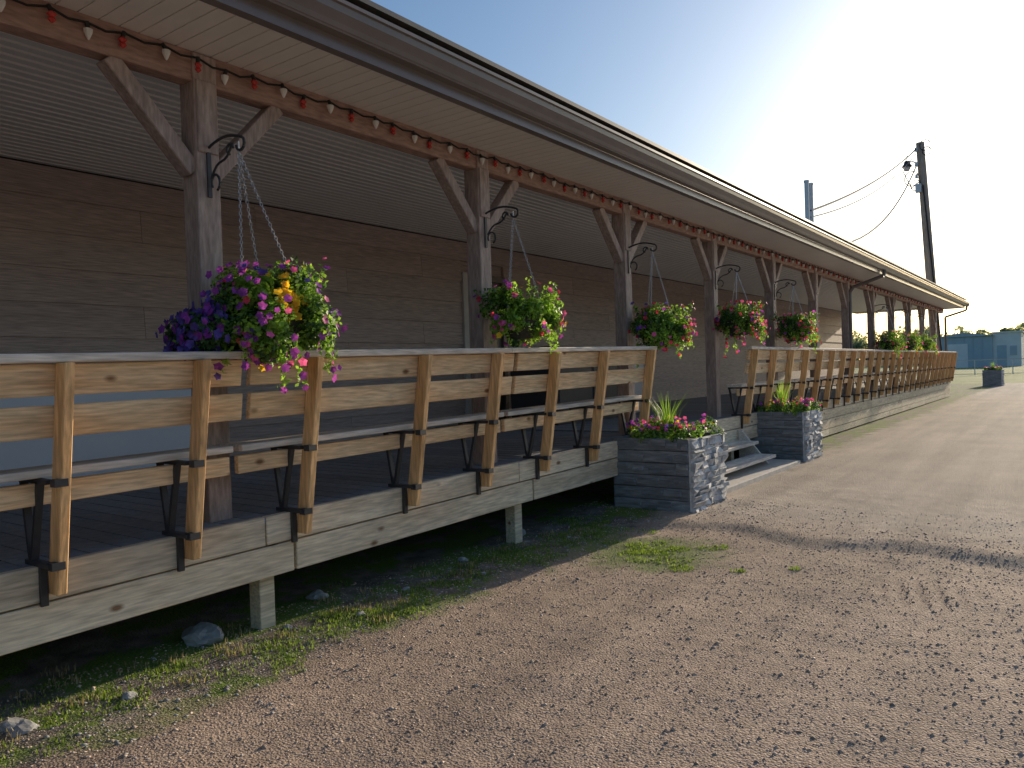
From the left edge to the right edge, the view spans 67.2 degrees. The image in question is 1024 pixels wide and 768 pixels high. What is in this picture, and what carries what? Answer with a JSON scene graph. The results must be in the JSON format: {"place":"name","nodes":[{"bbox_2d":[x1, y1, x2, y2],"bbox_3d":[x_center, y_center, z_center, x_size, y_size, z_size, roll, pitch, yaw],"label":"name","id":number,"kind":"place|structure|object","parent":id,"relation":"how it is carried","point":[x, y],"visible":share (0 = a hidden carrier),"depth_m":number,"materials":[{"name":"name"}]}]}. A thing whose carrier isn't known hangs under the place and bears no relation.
{"place":"outdoors","nodes":[
{"label":"outdoors","id":0,"kind":"place"},
{"bbox_2d":[0,515,594,748],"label":"dry grass","id":1,"kind":"structure","parent":0,"point":[72,678],"depth_m":4.07,"materials":[{"name":"plant"}]},
{"bbox_2d":[0,514,801,766],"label":"grass","id":2,"kind":"structure","parent":0,"point":[348,613],"depth_m":4.43,"materials":[{"name":"green plant"}]},
{"bbox_2d":[0,365,1023,767],"bbox_3d":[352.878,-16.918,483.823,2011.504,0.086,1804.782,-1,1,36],"label":"ground","id":3,"kind":"structure","parent":0,"point":[956,455],"depth_m":3.92,"materials":[{"name":"brown gravel"}]},
{"bbox_2d":[0,717,39,737],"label":"rock","id":4,"kind":"object","parent":3,"relation":"on","point":[23,726],"visible":0.94,"depth_m":3.12,"materials":[{"name":"grey stone"}]},
{"bbox_2d":[121,691,137,700],"bbox_3d":[-1.690,1.382,3.402,0.067,0.052,0.080,-2,1,-22],"label":"rock","id":5,"kind":"object","parent":3,"relation":"on","point":[128,695],"visible":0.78,"depth_m":3.39,"materials":[{"name":"grey stone"}]},
{"bbox_2d":[181,622,223,646],"bbox_3d":[-1.694,1.385,4.211,0.208,0.143,0.250,-2,1,-27],"label":"rock","id":6,"kind":"object","parent":3,"relation":"on","point":[202,633],"visible":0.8,"depth_m":4.15,"materials":[{"name":"grey stone"}]},
{"bbox_2d":[282,624,292,629],"bbox_3d":[-1.257,1.367,4.327,0.058,0.033,0.056,-1,1,36],"label":"rock","id":7,"kind":"object","parent":3,"relation":"on","point":[287,625],"visible":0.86,"depth_m":4.32,"materials":[{"name":"grey stone"}]},
{"bbox_2d":[305,589,328,599],"bbox_3d":[-1.245,1.360,4.937,0.134,0.081,0.129,-1,1,36],"label":"rock","id":8,"kind":"object","parent":3,"relation":"on","point":[314,595],"visible":0.84,"depth_m":4.90,"materials":[{"name":"grey stone"}]},
{"bbox_2d":[356,611,364,615],"bbox_3d":[-0.872,1.337,4.464,0.060,0.037,0.064,-1,1,36],"label":"rock","id":9,"kind":"object","parent":3,"relation":"on","point":[360,612],"visible":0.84,"depth_m":4.45,"materials":[{"name":"grey stone"}]},
{"bbox_2d":[0,158,841,455],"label":"wall siding","id":10,"kind":"object","parent":3,"relation":"on","point":[92,264],"depth_m":8.14,"materials":[{"name":"beige wood"}]},
{"bbox_2d":[0,31,926,313],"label":"porch ceiling","id":11,"kind":"structure","parent":10,"relation":"on","point":[64,109],"depth_m":6.68,"materials":[{"name":"wood"}]},
{"bbox_2d":[461,272,508,418],"bbox_3d":[-0.378,-0.506,10.887,0.120,2.060,0.970,-1,1,36],"label":"door","id":12,"kind":"structure","parent":10,"relation":"attached to","point":[498,343],"depth_m":10.53,"materials":[{"name":"paint"}]},
{"bbox_2d":[44,0,959,308],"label":"soffit","id":13,"kind":"structure","parent":10,"relation":"attached to","point":[202,28],"depth_m":5.03,"materials":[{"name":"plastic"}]},
{"bbox_2d":[0,0,966,309],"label":"roof","id":14,"kind":"structure","parent":13,"relation":"on","point":[370,6],"depth_m":6.39,"materials":[{"name":"metal"}]},
{"bbox_2d":[199,0,968,393],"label":"gutter","id":15,"kind":"object","parent":14,"relation":"attached to","point":[353,32],"visible":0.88,"depth_m":5.32,"materials":[{"name":"metal"}]},
{"bbox_2d":[804,180,813,221],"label":"roof vent pipes","id":16,"kind":"object","parent":14,"relation":"on","point":[808,193],"visible":0.57,"depth_m":17.70,"materials":[{"name":"silver metal"}]},
{"bbox_2d":[738,292,916,312],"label":"gable end","id":17,"kind":"structure","parent":10,"relation":"on","point":[819,307],"depth_m":29.19,"materials":[{"name":"brown wood"}]},
{"bbox_2d":[457,557,468,561],"bbox_3d":[-0.373,1.325,5.786,0.096,0.053,0.080,-1,1,36],"label":"rock","id":18,"kind":"object","parent":3,"relation":"on","point":[462,559],"visible":0.73,"depth_m":5.76,"materials":[{"name":"grey stone"}]},
{"bbox_2d":[0,378,949,655],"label":"wooden ramp deck","id":19,"kind":"structure","parent":3,"relation":"on","point":[116,538],"depth_m":4.70,"materials":[{"name":"wood"}]},
{"bbox_2d":[0,389,190,486],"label":"chest freezer","id":20,"kind":"object","parent":19,"relation":"on","point":[24,453],"visible":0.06,"depth_m":5.98,"materials":[{"name":"white metal"}]},
{"bbox_2d":[0,346,656,606],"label":"bench railing","id":21,"kind":"object","parent":19,"relation":"attached to","point":[63,420],"visible":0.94,"depth_m":4.16,"materials":[{"name":"brown wood"}]},
{"bbox_2d":[96,52,937,522],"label":"posts and braces","id":22,"kind":"object","parent":19,"relation":"attached to","point":[190,150],"visible":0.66,"depth_m":6.12,"materials":[{"name":"brown wood"}]},
{"bbox_2d":[155,134,347,393],"bbox_3d":[-1.321,-0.652,4.051,0.715,1.410,0.983,-1,1,36],"label":"hanging flower basket","id":23,"kind":"object","parent":22,"relation":"hanging from","point":[284,314],"visible":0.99,"depth_m":3.89,"materials":[{"name":"purple plant"}]},
{"bbox_2d":[0,0,942,312],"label":"beam","id":24,"kind":"structure","parent":22,"relation":"attached to","point":[34,24],"depth_m":4.79,"materials":[{"name":"brown wood"}]},
{"bbox_2d":[0,0,943,310],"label":"string lights","id":25,"kind":"object","parent":24,"relation":"attached to","point":[166,50],"visible":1,"depth_m":5.34,"materials":[{"name":"black plastic"}]},
{"bbox_2d":[473,206,566,354],"bbox_3d":[0.074,-0.824,6.009,0.702,1.212,0.705,-2,1,-17],"label":"hanging flower basket","id":26,"kind":"object","parent":22,"relation":"hanging from","point":[516,315],"visible":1,"depth_m":5.91,"materials":[{"name":"green plant"}]},
{"bbox_2d":[627,242,697,368],"bbox_3d":[1.540,-0.796,7.964,0.719,1.418,0.784,-1,1,36],"label":"hanging flower basket","id":27,"kind":"object","parent":22,"relation":"hanging from","point":[659,327],"visible":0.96,"depth_m":7.85,"materials":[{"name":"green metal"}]},
{"bbox_2d":[712,264,770,357],"bbox_3d":[2.952,-0.961,9.937,0.700,1.235,0.764,-2,1,-2],"label":"hanging flower basket","id":28,"kind":"object","parent":22,"relation":"hanging from","point":[741,321],"visible":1,"depth_m":9.84,"materials":[{"name":"green metal"}]},
{"bbox_2d":[770,279,821,352],"bbox_3d":[4.395,-1.059,11.909,0.745,1.189,0.778,-1,1,36],"label":"hanging flower basket","id":29,"kind":"object","parent":22,"relation":"hanging from","point":[788,329],"visible":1,"depth_m":11.80,"materials":[{"name":"green metal"}]},
{"bbox_2d":[873,304,909,357],"bbox_3d":[8.740,-1.231,17.821,0.793,1.295,0.833,-1,1,36],"label":"hanging flower basket","id":30,"kind":"object","parent":22,"relation":"hanging from","point":[888,342],"visible":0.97,"depth_m":17.69,"materials":[{"name":"green metal"}]},
{"bbox_2d":[894,309,924,356],"bbox_3d":[10.195,-1.314,19.773,0.726,1.278,0.834,-1,1,36],"label":"hanging flower basket","id":31,"kind":"object","parent":22,"relation":"hanging from","point":[913,341],"visible":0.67,"depth_m":19.66,"materials":[{"name":"green metal"}]},
{"bbox_2d":[910,313,939,354],"bbox_3d":[11.619,-1.410,21.746,0.786,1.234,0.868,-1,1,36],"label":"hanging flower basket","id":32,"kind":"object","parent":22,"relation":"hanging from","point":[927,343],"visible":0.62,"depth_m":21.60,"materials":[{"name":"green metal"}]},
{"bbox_2d":[727,346,957,428],"bbox_3d":[9.242,-0.268,18.649,0.424,1.085,21.038,-1,1,36],"label":"bench railing","id":33,"kind":"object","parent":19,"relation":"attached to","point":[755,354],"visible":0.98,"depth_m":14.03,"materials":[{"name":"brown wood"}]},
{"bbox_2d":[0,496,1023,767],"bbox_3d":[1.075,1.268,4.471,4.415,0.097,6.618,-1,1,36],"label":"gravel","id":34,"kind":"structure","parent":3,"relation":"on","point":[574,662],"depth_m":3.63,"materials":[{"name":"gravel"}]},
{"bbox_2d":[613,390,729,512],"bbox_3d":[1.566,0.621,7.614,0.873,1.138,0.894,-1,1,36],"label":"planter box","id":35,"kind":"object","parent":3,"relation":"on","point":[681,467],"visible":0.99,"depth_m":7.34,"materials":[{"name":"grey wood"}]},
{"bbox_2d":[724,430,799,493],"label":"wooden steps","id":36,"kind":"structure","parent":3,"relation":"on","point":[751,464],"depth_m":9.42,"materials":[{"name":"grey wood"}]},
{"bbox_2d":[750,379,822,461],"bbox_3d":[3.878,0.495,10.943,0.900,1.146,0.847,-1,1,36],"label":"planter box","id":37,"kind":"object","parent":3,"relation":"on","point":[795,433],"visible":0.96,"depth_m":10.64,"materials":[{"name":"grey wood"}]},
{"bbox_2d":[902,139,944,383],"bbox_3d":[17.143,-4.779,32.116,1.470,10.648,0.594,-2,1,18],"label":"utility pole","id":38,"kind":"object","parent":3,"relation":"on","point":[921,188],"visible":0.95,"depth_m":32.01,"materials":[{"name":"brown wood"}]},
{"bbox_2d":[810,149,916,241],"bbox_3d":[11.891,-6.596,24.979,0.084,5.847,17.339,-1,1,35],"label":"power line","id":39,"kind":"object","parent":38,"relation":"attached to","point":[819,207],"visible":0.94,"depth_m":23.95,"materials":[{"name":"black metal"}]},
{"bbox_2d":[853,322,1023,365],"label":"distant trees","id":40,"kind":"object","parent":3,"relation":"on","point":[859,342],"visible":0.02,"depth_m":183.36,"materials":[{"name":"green plant"}]},
{"bbox_2d":[856,358,1023,375],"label":"chain link fence","id":41,"kind":"object","parent":3,"relation":"on","point":[974,362],"visible":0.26,"depth_m":59.86,"materials":[{"name":"metal"}]},
{"bbox_2d":[982,362,1004,385],"bbox_3d":[22.514,-0.511,36.057,0.847,1.199,0.890,-1,1,36],"label":"planter box","id":42,"kind":"object","parent":3,"relation":"on","point":[992,375],"visible":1,"depth_m":35.78,"materials":[{"name":"grey stone"}]},
{"bbox_2d":[510,346,643,424],"bbox_3d":[0.959,-0.008,10.681,0.800,0.985,2.450,-1,1,36],"label":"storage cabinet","id":43,"kind":"object","parent":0,"point":[523,400],"visible":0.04,"depth_m":9.88,"materials":[{"name":"wood"}]},
{"bbox_2d":[371,0,1023,342],"label":"sky","id":44,"kind":"structure","parent":0,"point":[768,97],"materials":[{"name":"blue"}]},
{"bbox_2d":[941,331,1023,367],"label":"storage building","id":45,"kind":"structure","parent":0,"point":[1005,346],"depth_m":107.63,"materials":[{"name":"blue metal"}]}
]}

